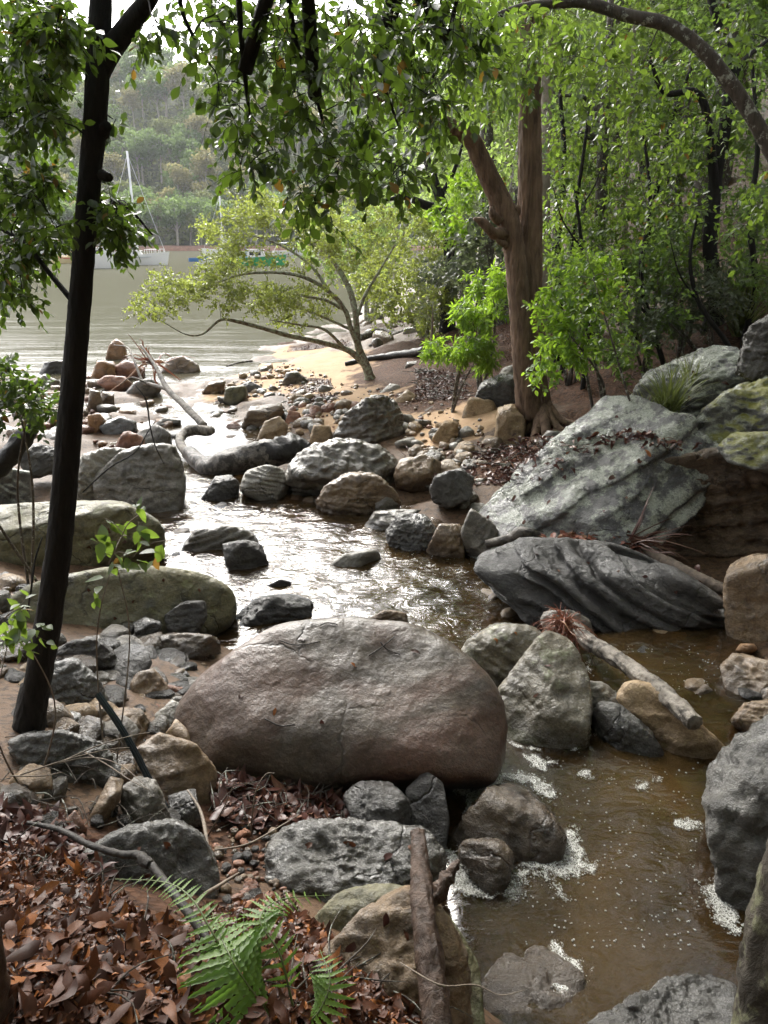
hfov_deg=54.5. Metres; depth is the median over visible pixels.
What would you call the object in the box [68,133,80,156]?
gum tree
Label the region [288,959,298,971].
fallen leaf
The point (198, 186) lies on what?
gum tree
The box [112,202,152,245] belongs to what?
gum tree
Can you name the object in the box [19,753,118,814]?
pebbles
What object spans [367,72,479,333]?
slope tree
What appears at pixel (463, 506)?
pebbles
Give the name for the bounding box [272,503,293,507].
pebbles
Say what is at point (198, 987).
fallen leaf
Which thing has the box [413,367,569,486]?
leaf litter
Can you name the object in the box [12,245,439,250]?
bank
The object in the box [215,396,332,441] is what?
pebbles
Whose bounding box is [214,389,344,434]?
pebbles
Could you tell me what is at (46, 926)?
fallen leaf
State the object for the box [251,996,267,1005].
fallen leaf
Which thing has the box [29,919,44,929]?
fallen leaf
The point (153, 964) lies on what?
fallen leaf
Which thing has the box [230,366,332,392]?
pebbles
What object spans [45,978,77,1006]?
fallen leaf
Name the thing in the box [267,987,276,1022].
fallen leaf
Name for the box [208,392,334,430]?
pebbles
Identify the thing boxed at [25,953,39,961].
fallen leaf
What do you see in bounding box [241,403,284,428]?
rock
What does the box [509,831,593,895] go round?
foam patch
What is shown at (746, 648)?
rock
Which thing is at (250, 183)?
gum tree
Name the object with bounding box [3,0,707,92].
sky
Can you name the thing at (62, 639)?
stone
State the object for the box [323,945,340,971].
fallen leaf
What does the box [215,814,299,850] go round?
twig
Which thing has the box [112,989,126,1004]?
fallen leaf
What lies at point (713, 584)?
brown log
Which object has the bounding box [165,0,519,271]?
overhanging tree
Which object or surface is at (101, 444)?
pebbles
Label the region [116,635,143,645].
stone
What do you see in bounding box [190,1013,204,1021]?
fallen leaf
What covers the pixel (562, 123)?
slope tree
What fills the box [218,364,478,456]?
pebbles
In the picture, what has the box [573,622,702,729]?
fallen log
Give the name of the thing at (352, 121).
gum tree
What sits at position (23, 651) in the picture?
stone
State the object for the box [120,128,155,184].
gum tree
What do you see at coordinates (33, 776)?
twig
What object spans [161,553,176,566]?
pebbles
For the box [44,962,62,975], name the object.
fallen leaf
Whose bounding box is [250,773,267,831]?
twig
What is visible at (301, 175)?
gum tree
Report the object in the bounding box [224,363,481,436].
pebbles
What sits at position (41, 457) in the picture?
rock
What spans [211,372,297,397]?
pebbles
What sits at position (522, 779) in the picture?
foam patch
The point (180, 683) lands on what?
stone
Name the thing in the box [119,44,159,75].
gum tree
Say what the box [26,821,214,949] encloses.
dead branch
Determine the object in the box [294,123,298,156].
gum tree
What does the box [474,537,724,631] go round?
boulder
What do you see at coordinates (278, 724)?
twig
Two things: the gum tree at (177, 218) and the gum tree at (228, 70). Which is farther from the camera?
the gum tree at (228, 70)
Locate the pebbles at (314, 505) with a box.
[271,494,316,506]
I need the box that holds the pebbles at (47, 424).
[20,374,171,447]
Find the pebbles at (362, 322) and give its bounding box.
[359,307,403,328]
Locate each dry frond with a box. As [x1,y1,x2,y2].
[109,336,192,397]
[531,605,596,661]
[623,487,705,563]
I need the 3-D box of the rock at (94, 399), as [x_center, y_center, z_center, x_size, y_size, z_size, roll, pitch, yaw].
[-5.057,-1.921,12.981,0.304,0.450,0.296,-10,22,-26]
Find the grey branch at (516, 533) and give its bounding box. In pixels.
[485,526,541,547]
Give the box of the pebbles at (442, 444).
[416,432,490,467]
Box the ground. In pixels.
[0,78,767,1023]
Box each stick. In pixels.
[95,692,169,807]
[226,360,252,365]
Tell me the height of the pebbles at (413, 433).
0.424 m
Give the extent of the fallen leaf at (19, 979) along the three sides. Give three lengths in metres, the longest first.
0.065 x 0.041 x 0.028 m
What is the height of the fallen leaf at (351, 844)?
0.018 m
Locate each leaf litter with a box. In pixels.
[0,764,349,877]
[0,834,421,1023]
[283,326,512,399]
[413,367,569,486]
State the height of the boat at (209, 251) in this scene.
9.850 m
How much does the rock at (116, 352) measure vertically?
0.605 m
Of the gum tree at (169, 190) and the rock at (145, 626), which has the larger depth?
the gum tree at (169, 190)
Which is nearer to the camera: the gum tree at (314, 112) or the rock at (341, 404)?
the rock at (341, 404)
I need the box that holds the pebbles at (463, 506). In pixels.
[458,503,467,508]
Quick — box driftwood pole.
[114,344,206,425]
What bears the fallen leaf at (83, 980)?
on the leaf litter at (56, 920)
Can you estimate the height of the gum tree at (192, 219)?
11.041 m
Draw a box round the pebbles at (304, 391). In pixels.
[205,369,352,395]
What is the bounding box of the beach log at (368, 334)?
[360,328,396,340]
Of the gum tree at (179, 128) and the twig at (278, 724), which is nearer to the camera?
the twig at (278, 724)
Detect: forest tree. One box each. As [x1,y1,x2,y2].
[341,0,583,308]
[400,1,504,273]
[403,89,468,196]
[447,74,584,254]
[448,0,587,186]
[460,0,719,325]
[461,0,587,190]
[476,9,639,267]
[493,11,589,202]
[551,0,767,259]
[560,0,676,176]
[564,0,684,215]
[612,0,680,179]
[614,0,767,251]
[615,0,767,232]
[617,0,682,135]
[652,0,767,202]
[662,0,765,186]
[727,0,767,96]
[731,7,761,93]
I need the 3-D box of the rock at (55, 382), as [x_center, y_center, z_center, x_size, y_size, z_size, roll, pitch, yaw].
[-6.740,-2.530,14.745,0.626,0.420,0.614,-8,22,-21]
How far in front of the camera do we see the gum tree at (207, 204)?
195.69 m
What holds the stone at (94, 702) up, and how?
on the ground
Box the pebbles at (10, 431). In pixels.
[6,385,168,435]
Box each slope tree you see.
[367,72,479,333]
[485,8,631,326]
[541,0,669,338]
[541,85,587,362]
[542,175,591,389]
[559,12,635,372]
[593,29,724,316]
[596,0,660,315]
[613,103,679,364]
[625,0,767,332]
[633,40,719,339]
[670,197,743,345]
[702,46,767,347]
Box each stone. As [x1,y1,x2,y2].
[0,573,26,590]
[0,589,10,611]
[0,611,15,624]
[0,625,30,645]
[0,645,15,655]
[0,667,9,677]
[0,783,39,805]
[1,649,24,661]
[4,668,24,682]
[15,584,28,590]
[15,642,29,659]
[19,662,26,670]
[35,792,44,804]
[41,785,53,801]
[41,811,68,835]
[45,426,55,439]
[46,698,73,727]
[52,776,67,800]
[55,655,62,660]
[55,717,79,732]
[58,633,66,645]
[65,702,97,717]
[70,655,95,672]
[78,715,104,740]
[82,425,94,433]
[83,406,88,415]
[85,635,101,638]
[87,379,100,387]
[87,413,112,424]
[88,802,96,811]
[89,698,117,708]
[90,814,103,828]
[95,671,109,681]
[95,705,106,717]
[96,404,116,412]
[98,770,114,788]
[99,634,118,641]
[100,624,130,635]
[101,736,120,749]
[103,715,140,747]
[104,638,120,649]
[104,670,120,680]
[104,685,126,707]
[110,640,151,676]
[110,806,117,816]
[115,750,133,763]
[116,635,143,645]
[116,676,132,686]
[116,814,133,827]
[119,406,135,414]
[120,764,135,783]
[122,623,133,634]
[134,704,145,710]
[139,631,162,649]
[145,645,156,658]
[145,689,175,698]
[146,722,156,733]
[151,667,167,683]
[151,715,169,733]
[154,418,172,426]
[157,648,186,661]
[168,552,180,556]
[168,680,188,686]
[168,684,181,691]
[168,807,180,820]
[169,431,179,437]
[170,655,185,666]
[170,673,187,681]
[174,528,189,533]
[176,684,191,695]
[180,661,197,670]
[188,676,197,680]
[214,502,226,507]
[217,396,225,403]
[226,422,241,430]
[243,883,257,889]
[244,877,259,887]
[249,888,261,897]
[282,412,287,420]
[288,393,302,401]
[292,417,311,427]
[294,397,309,403]
[300,420,312,428]
[302,496,314,507]
[303,414,314,418]
[307,419,323,424]
[308,422,316,431]
[309,405,322,415]
[312,402,324,406]
[321,403,335,411]
[350,401,358,408]
[371,338,382,347]
[372,331,393,341]
[395,437,415,447]
[403,327,415,333]
[403,414,414,423]
[405,429,416,434]
[408,421,422,432]
[408,444,422,456]
[415,419,431,426]
[424,449,441,460]
[428,428,437,434]
[441,459,459,472]
[453,441,473,454]
[455,451,472,462]
[458,426,474,437]
[461,458,477,469]
[465,463,471,468]
[469,502,484,508]
[471,506,481,511]
[472,460,487,465]
[480,436,502,453]
[481,588,492,594]
[488,593,497,599]
[500,607,519,622]
[637,645,647,652]
[653,629,667,633]
[684,678,704,690]
[693,684,712,694]
[738,688,761,701]
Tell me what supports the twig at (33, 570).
on the ground
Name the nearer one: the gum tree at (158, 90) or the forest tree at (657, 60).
the forest tree at (657, 60)
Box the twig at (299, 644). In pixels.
[280,640,319,645]
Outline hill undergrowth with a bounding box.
[0,80,443,245]
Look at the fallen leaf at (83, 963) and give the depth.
1.71 m
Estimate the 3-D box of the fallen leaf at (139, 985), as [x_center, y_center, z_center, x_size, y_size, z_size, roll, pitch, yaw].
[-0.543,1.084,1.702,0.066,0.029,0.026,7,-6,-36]
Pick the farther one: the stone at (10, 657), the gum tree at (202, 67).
the gum tree at (202, 67)
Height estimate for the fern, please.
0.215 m
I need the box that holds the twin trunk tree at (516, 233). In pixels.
[262,0,767,444]
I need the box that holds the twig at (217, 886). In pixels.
[193,873,237,910]
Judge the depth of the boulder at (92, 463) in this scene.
7.96 m
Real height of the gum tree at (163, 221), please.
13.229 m
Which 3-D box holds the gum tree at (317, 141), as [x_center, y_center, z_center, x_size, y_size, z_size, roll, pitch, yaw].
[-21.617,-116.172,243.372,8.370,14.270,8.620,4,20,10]
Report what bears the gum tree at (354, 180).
on the hill
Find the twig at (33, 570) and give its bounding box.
[27,537,42,611]
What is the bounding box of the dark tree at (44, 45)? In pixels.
[0,0,200,733]
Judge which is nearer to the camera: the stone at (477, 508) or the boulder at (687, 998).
the boulder at (687, 998)
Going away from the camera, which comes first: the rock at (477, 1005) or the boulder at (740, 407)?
the rock at (477, 1005)
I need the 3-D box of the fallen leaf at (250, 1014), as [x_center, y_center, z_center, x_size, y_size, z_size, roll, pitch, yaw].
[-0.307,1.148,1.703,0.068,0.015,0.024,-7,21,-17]
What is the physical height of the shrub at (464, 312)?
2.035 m
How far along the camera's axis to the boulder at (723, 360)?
7.58 m
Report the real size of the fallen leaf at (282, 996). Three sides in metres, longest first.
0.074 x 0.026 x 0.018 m
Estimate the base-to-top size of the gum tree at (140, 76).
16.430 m
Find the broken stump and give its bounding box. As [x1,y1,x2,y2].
[0,422,38,482]
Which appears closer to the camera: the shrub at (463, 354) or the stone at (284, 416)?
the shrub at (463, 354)
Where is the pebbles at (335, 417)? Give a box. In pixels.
[215,390,340,428]
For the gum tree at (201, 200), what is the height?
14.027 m
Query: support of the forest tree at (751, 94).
on the ground
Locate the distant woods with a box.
[59,70,715,194]
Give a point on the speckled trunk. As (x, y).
(750, 1004)
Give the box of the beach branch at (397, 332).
[368,328,403,345]
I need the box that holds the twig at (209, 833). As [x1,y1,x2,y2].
[208,780,234,835]
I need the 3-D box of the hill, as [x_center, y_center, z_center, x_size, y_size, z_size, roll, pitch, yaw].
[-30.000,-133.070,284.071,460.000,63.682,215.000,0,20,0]
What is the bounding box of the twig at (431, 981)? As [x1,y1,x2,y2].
[400,962,524,995]
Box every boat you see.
[49,251,71,263]
[94,248,121,268]
[116,151,168,264]
[188,256,207,261]
[201,196,247,257]
[226,239,286,265]
[272,208,320,256]
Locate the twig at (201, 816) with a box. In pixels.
[187,789,208,843]
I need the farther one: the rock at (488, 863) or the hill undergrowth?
the hill undergrowth
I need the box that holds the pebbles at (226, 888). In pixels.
[214,824,299,929]
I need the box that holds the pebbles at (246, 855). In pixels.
[211,819,284,903]
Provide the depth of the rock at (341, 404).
11.94 m
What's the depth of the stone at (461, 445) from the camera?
9.05 m
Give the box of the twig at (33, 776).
[10,772,62,776]
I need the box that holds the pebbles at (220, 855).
[214,827,289,908]
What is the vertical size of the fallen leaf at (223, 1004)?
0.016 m
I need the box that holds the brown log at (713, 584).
[635,546,723,595]
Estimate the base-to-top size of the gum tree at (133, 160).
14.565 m
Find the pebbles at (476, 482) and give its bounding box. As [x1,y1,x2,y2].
[464,478,484,505]
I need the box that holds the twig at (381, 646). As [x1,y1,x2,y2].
[369,636,394,655]
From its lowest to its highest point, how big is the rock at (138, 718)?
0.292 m
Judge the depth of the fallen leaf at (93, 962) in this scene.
1.70 m
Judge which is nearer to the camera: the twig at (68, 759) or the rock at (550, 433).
the twig at (68, 759)
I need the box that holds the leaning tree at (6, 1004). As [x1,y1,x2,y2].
[0,925,15,1023]
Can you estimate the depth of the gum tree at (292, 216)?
195.75 m
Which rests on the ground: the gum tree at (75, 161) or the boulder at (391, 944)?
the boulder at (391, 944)
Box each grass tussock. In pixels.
[624,381,678,411]
[627,354,718,412]
[655,349,716,386]
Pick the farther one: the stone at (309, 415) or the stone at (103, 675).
the stone at (309, 415)
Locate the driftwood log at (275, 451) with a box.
[175,425,310,474]
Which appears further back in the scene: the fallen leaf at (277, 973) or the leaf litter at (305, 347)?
the leaf litter at (305, 347)
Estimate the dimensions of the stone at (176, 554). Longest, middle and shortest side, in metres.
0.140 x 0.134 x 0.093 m
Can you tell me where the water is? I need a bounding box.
[0,250,745,1023]
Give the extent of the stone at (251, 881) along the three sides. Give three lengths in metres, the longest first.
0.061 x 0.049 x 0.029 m
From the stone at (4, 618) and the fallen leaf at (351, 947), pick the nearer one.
the fallen leaf at (351, 947)
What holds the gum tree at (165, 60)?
on the hill
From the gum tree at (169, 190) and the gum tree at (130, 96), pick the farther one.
the gum tree at (130, 96)
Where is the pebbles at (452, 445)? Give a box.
[408,432,473,506]
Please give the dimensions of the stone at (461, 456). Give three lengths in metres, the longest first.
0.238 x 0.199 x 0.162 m
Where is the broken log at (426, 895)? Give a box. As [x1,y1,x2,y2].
[409,827,459,1023]
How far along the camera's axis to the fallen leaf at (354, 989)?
1.94 m
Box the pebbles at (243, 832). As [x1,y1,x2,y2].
[212,820,293,920]
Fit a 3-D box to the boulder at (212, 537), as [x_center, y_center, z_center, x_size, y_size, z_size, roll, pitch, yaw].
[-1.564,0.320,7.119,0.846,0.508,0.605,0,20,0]
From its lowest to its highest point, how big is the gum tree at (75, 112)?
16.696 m
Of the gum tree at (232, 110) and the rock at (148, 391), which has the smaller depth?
the rock at (148, 391)
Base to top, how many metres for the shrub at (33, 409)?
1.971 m
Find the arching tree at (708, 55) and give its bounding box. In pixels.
[425,0,767,284]
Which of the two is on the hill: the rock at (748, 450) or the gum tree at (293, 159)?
the gum tree at (293, 159)
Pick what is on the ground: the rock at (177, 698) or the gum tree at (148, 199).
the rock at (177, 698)
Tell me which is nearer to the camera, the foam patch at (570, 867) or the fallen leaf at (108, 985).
the fallen leaf at (108, 985)
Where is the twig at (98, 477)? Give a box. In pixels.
[82,420,155,492]
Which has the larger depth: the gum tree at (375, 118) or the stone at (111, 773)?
the gum tree at (375, 118)
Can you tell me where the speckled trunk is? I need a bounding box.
[731,839,767,1023]
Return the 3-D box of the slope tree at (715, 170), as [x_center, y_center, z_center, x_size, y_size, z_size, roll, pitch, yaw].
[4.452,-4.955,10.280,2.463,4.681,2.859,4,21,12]
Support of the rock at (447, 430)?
on the ground
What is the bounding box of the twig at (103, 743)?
[66,732,149,758]
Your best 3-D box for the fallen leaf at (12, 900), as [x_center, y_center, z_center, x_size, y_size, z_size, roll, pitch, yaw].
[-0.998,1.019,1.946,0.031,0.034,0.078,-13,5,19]
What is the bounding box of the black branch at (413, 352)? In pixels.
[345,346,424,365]
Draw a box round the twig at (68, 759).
[20,747,129,774]
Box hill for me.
[0,89,707,245]
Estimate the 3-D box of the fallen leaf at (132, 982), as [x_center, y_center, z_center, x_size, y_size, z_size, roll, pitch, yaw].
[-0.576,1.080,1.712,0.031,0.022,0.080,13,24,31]
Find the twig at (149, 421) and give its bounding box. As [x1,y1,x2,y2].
[135,385,163,463]
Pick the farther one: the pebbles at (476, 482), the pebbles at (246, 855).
the pebbles at (476, 482)
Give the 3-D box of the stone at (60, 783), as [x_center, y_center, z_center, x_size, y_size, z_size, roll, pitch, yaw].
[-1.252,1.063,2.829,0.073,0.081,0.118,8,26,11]
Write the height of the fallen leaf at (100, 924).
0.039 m
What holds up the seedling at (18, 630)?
on the ground
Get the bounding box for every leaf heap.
[432,425,590,486]
[538,530,641,552]
[565,428,701,454]
[695,565,722,597]
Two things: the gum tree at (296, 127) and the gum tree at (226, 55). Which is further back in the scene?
the gum tree at (226, 55)
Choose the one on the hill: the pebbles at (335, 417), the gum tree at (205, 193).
the gum tree at (205, 193)
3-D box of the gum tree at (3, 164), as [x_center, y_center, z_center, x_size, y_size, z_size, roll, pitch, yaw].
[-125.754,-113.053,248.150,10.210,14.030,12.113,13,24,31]
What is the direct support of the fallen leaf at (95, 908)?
on the leaf litter at (56, 920)
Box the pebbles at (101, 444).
[83,400,154,447]
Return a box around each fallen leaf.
[0,896,14,904]
[0,900,19,928]
[2,915,26,938]
[3,907,19,921]
[3,939,15,949]
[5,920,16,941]
[6,940,40,961]
[8,982,18,998]
[10,976,16,1007]
[11,976,25,983]
[13,908,40,924]
[16,1008,23,1020]
[18,927,31,936]
[18,977,31,1007]
[19,937,31,946]
[19,987,42,1020]
[22,904,48,914]
[22,962,51,971]
[23,914,37,925]
[23,960,47,968]
[23,994,36,1023]
[24,995,53,1016]
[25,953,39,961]
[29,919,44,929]
[31,890,45,906]
[31,929,39,939]
[33,881,59,896]
[37,988,58,1007]
[38,932,52,952]
[39,929,55,950]
[40,898,52,906]
[40,924,50,931]
[41,912,47,923]
[42,933,65,952]
[43,932,71,945]
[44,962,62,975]
[45,964,78,977]
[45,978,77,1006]
[52,963,66,997]
[55,959,76,965]
[56,954,83,962]
[57,905,79,931]
[57,945,72,964]
[59,966,73,1005]
[60,932,82,952]
[61,943,73,952]
[63,920,84,935]
[63,999,81,1023]
[68,925,84,939]
[72,942,83,955]
[73,962,87,972]
[74,964,100,997]
[75,986,105,1004]
[76,961,87,971]
[76,974,89,997]
[77,944,107,954]
[77,991,86,1008]
[78,1005,93,1019]
[80,907,91,914]
[84,936,94,943]
[84,945,89,959]
[85,896,98,920]
[85,911,112,922]
[86,944,99,984]
[88,1002,98,1023]
[89,921,108,927]
[89,966,106,987]
[94,968,110,995]
[95,935,107,944]
[95,994,108,1004]
[96,981,113,994]
[99,1000,112,1012]
[100,961,113,972]
[100,996,117,1023]
[101,952,112,964]
[102,997,134,1023]
[105,1002,139,1023]
[106,966,123,976]
[106,991,118,1000]
[108,898,129,912]
[111,938,123,963]
[112,920,133,929]
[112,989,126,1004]
[113,972,130,980]
[114,984,130,992]
[120,978,126,988]
[121,965,148,982]
[123,989,146,1015]
[124,973,149,986]
[126,921,140,955]
[128,986,142,990]
[129,964,150,978]
[130,951,137,962]
[133,983,156,987]
[137,950,147,978]
[137,995,149,1020]
[141,957,162,975]
[143,982,155,1006]
[144,873,150,881]
[145,950,161,961]
[145,989,152,1000]
[147,930,159,949]
[148,954,168,979]
[152,925,179,936]
[160,931,187,951]
[161,999,177,1023]
[162,906,168,925]
[162,1003,180,1023]
[163,842,170,848]
[163,961,176,991]
[169,974,194,983]
[174,997,186,1005]
[176,984,190,1011]
[177,968,190,996]
[178,955,190,970]
[178,1006,190,1023]
[186,953,200,968]
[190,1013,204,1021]
[194,981,208,1000]
[215,999,238,1010]
[245,1007,264,1017]
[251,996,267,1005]
[253,996,269,1023]
[262,961,275,978]
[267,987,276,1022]
[268,968,280,984]
[273,999,287,1023]
[278,948,299,969]
[278,987,293,1012]
[284,988,294,1001]
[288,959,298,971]
[295,980,312,993]
[299,954,315,963]
[303,1004,328,1020]
[304,983,328,993]
[305,842,311,848]
[307,955,317,980]
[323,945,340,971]
[342,985,359,995]
[343,841,355,846]
[345,942,356,952]
[345,995,359,1009]
[356,1000,379,1011]
[368,971,379,991]
[376,1004,387,1017]
[383,852,392,860]
[383,913,388,926]
[392,995,402,1018]
[401,996,409,1007]
[404,929,408,940]
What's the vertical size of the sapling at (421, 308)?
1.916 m
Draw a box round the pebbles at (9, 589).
[1,587,66,705]
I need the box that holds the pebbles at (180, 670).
[174,662,206,672]
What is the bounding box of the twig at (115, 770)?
[84,752,149,789]
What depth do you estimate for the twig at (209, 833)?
2.95 m
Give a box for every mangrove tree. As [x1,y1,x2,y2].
[121,180,414,379]
[286,168,477,322]
[342,194,496,341]
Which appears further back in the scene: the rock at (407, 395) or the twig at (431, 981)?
the rock at (407, 395)
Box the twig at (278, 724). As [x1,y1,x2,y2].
[265,718,294,726]
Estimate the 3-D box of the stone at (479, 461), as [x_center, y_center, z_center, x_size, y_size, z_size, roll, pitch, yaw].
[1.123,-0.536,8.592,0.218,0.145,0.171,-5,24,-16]
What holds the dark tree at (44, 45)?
on the ground
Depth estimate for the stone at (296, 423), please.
11.34 m
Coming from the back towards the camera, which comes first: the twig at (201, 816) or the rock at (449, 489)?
the rock at (449, 489)
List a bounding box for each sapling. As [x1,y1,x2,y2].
[396,257,446,340]
[561,239,651,400]
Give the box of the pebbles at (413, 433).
[404,422,483,492]
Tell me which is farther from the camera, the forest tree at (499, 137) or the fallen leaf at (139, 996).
the forest tree at (499, 137)
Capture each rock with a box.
[0,468,31,504]
[9,763,52,792]
[20,443,53,478]
[30,374,59,388]
[38,392,59,403]
[39,360,62,374]
[67,810,86,833]
[70,711,82,721]
[87,389,102,412]
[87,413,105,432]
[88,776,123,821]
[90,360,115,378]
[97,375,131,391]
[99,416,137,434]
[101,391,114,405]
[102,707,149,740]
[105,339,127,359]
[115,360,144,378]
[115,431,144,448]
[120,776,169,823]
[126,378,160,396]
[130,669,168,694]
[133,617,161,635]
[133,732,217,803]
[136,424,171,443]
[155,417,180,425]
[155,700,178,726]
[161,356,200,372]
[161,632,220,660]
[164,600,206,632]
[166,719,190,740]
[168,788,202,827]
[169,696,181,701]
[201,474,239,500]
[202,381,225,393]
[222,540,268,570]
[223,385,247,405]
[229,594,313,631]
[240,381,261,392]
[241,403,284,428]
[256,416,287,440]
[268,579,290,586]
[282,371,307,385]
[285,410,300,423]
[309,425,332,443]
[315,883,401,930]
[332,549,380,566]
[334,399,351,409]
[343,780,411,824]
[365,509,420,530]
[370,610,407,621]
[375,497,399,509]
[380,383,399,392]
[393,454,441,492]
[395,389,415,401]
[405,361,417,368]
[406,772,449,848]
[426,523,464,557]
[429,468,474,509]
[432,420,458,443]
[449,782,566,863]
[450,917,484,1023]
[458,837,514,898]
[461,509,498,556]
[462,397,496,417]
[481,945,585,1023]
[494,404,526,444]
[499,365,513,374]
[539,430,560,448]
[540,610,593,642]
[590,680,617,707]
[591,701,663,756]
[616,680,724,758]
[717,431,767,472]
[719,653,767,701]
[722,553,767,643]
[731,699,767,732]
[735,643,757,653]
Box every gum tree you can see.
[0,146,25,174]
[0,148,16,172]
[0,150,18,170]
[37,155,63,174]
[41,200,68,223]
[44,199,72,226]
[49,146,78,158]
[53,162,77,184]
[56,172,69,182]
[60,179,76,206]
[61,71,83,88]
[62,99,83,129]
[62,156,79,168]
[66,205,74,224]
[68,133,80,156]
[70,163,106,181]
[72,91,119,114]
[79,83,113,98]
[101,140,125,185]
[101,183,114,195]
[102,152,125,183]
[107,122,125,155]
[108,110,125,125]
[108,178,136,195]
[109,62,120,100]
[110,119,135,160]
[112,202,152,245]
[115,87,142,126]
[115,188,146,199]
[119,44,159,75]
[119,184,153,194]
[120,40,138,68]
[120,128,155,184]
[121,195,157,245]
[122,143,151,187]
[125,37,141,81]
[125,75,150,118]
[128,188,159,228]
[130,58,158,99]
[139,127,175,183]
[141,64,190,118]
[142,75,166,118]
[145,196,164,243]
[146,199,166,243]
[150,45,175,61]
[150,54,173,73]
[150,116,175,163]
[151,194,190,245]
[153,202,185,245]
[157,186,174,230]
[161,63,177,77]
[161,162,194,195]
[162,163,198,186]
[163,60,194,115]
[163,197,202,245]
[165,115,189,137]
[165,189,197,229]
[166,131,202,171]
[166,172,198,193]
[167,57,196,102]
[170,121,202,149]
[174,108,197,130]
[180,81,211,104]
[180,147,219,184]
[180,211,212,245]
[182,195,211,244]
[183,113,212,148]
[187,180,211,195]
[188,146,222,181]
[193,188,217,206]
[195,61,211,84]
[197,200,237,245]
[202,98,243,148]
[202,196,239,242]
[206,188,229,199]
[208,35,230,64]
[212,199,238,238]
[213,58,239,94]
[217,182,243,202]
[219,120,244,136]
[221,104,244,123]
[227,148,254,198]
[228,163,259,193]
[234,179,269,200]
[237,215,253,243]
[239,202,267,245]
[240,63,267,83]
[250,92,277,146]
[254,199,273,245]
[256,121,298,153]
[256,147,282,167]
[256,171,283,190]
[257,63,272,84]
[259,189,286,242]
[260,187,282,237]
[264,70,306,94]
[268,85,300,109]
[282,161,314,187]
[282,205,307,241]
[289,151,310,177]
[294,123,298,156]
[303,133,323,154]
[308,107,337,139]
[316,94,342,136]
[316,100,362,133]
[323,190,353,207]
[332,153,351,175]
[334,202,359,222]
[338,186,356,204]
[340,197,362,234]
[341,109,357,133]
[347,37,361,56]
[349,162,374,181]
[362,113,387,124]
[372,165,411,186]
[378,127,405,149]
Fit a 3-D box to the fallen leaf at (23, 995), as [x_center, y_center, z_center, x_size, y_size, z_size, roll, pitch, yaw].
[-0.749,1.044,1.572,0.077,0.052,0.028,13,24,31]
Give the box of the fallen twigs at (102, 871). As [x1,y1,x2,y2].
[0,365,539,1023]
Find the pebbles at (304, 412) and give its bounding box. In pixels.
[210,392,347,430]
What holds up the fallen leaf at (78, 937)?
on the leaf litter at (56, 920)
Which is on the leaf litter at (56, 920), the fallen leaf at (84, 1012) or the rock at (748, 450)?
the fallen leaf at (84, 1012)
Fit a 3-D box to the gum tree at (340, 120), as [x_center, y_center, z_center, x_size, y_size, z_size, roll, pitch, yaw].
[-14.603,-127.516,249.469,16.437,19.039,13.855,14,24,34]
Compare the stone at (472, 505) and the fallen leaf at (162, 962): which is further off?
the stone at (472, 505)
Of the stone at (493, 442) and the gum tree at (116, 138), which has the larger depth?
the gum tree at (116, 138)
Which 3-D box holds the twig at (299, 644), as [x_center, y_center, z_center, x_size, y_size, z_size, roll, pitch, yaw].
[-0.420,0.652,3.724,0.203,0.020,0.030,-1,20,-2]
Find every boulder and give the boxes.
[0,500,164,566]
[7,566,236,636]
[7,729,124,785]
[49,657,108,704]
[57,638,116,670]
[77,447,127,500]
[83,818,219,898]
[92,443,185,512]
[173,616,507,794]
[181,523,258,551]
[240,465,289,501]
[264,817,446,902]
[285,437,397,495]
[315,471,401,515]
[323,885,473,1023]
[332,394,405,443]
[385,513,436,550]
[461,622,541,687]
[470,395,718,559]
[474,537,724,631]
[475,373,514,406]
[498,630,592,748]
[587,972,737,1023]
[631,345,749,416]
[696,375,767,443]
[701,714,767,910]
[735,315,767,381]
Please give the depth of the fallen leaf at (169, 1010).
1.63 m
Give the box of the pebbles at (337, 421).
[212,364,479,458]
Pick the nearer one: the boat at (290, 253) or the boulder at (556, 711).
the boulder at (556, 711)
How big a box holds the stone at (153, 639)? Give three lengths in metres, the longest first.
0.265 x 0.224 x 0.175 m
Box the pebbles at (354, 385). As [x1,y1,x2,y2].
[202,364,483,459]
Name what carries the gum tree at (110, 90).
on the hill
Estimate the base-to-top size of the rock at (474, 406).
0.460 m
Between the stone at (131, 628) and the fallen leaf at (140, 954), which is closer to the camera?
the fallen leaf at (140, 954)
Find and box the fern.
[116,874,354,1023]
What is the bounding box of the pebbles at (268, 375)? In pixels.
[211,363,314,393]
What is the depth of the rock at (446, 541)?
6.70 m
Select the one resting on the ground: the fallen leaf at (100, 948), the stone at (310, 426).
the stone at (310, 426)
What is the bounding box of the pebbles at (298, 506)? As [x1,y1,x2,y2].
[280,495,305,508]
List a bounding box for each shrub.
[0,352,84,584]
[417,330,504,412]
[418,193,505,341]
[423,159,488,337]
[445,257,509,389]
[521,242,634,407]
[542,195,641,385]
[585,214,711,385]
[605,273,759,358]
[650,236,749,358]
[704,154,767,338]
[704,248,767,336]
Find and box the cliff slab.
[659,447,767,557]
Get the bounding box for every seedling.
[0,589,56,784]
[86,497,165,760]
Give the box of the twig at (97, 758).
[50,757,144,784]
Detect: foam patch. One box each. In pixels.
[445,849,496,897]
[458,774,501,809]
[502,772,554,796]
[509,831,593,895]
[523,754,549,769]
[551,942,581,989]
[674,820,700,828]
[707,885,740,932]
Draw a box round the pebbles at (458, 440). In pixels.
[425,427,475,488]
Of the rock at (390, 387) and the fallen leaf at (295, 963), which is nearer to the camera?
the fallen leaf at (295, 963)
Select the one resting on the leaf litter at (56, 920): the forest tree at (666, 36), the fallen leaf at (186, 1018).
the fallen leaf at (186, 1018)
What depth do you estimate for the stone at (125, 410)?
12.51 m
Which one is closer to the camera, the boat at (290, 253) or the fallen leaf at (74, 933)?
the fallen leaf at (74, 933)
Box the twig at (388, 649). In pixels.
[380,642,399,654]

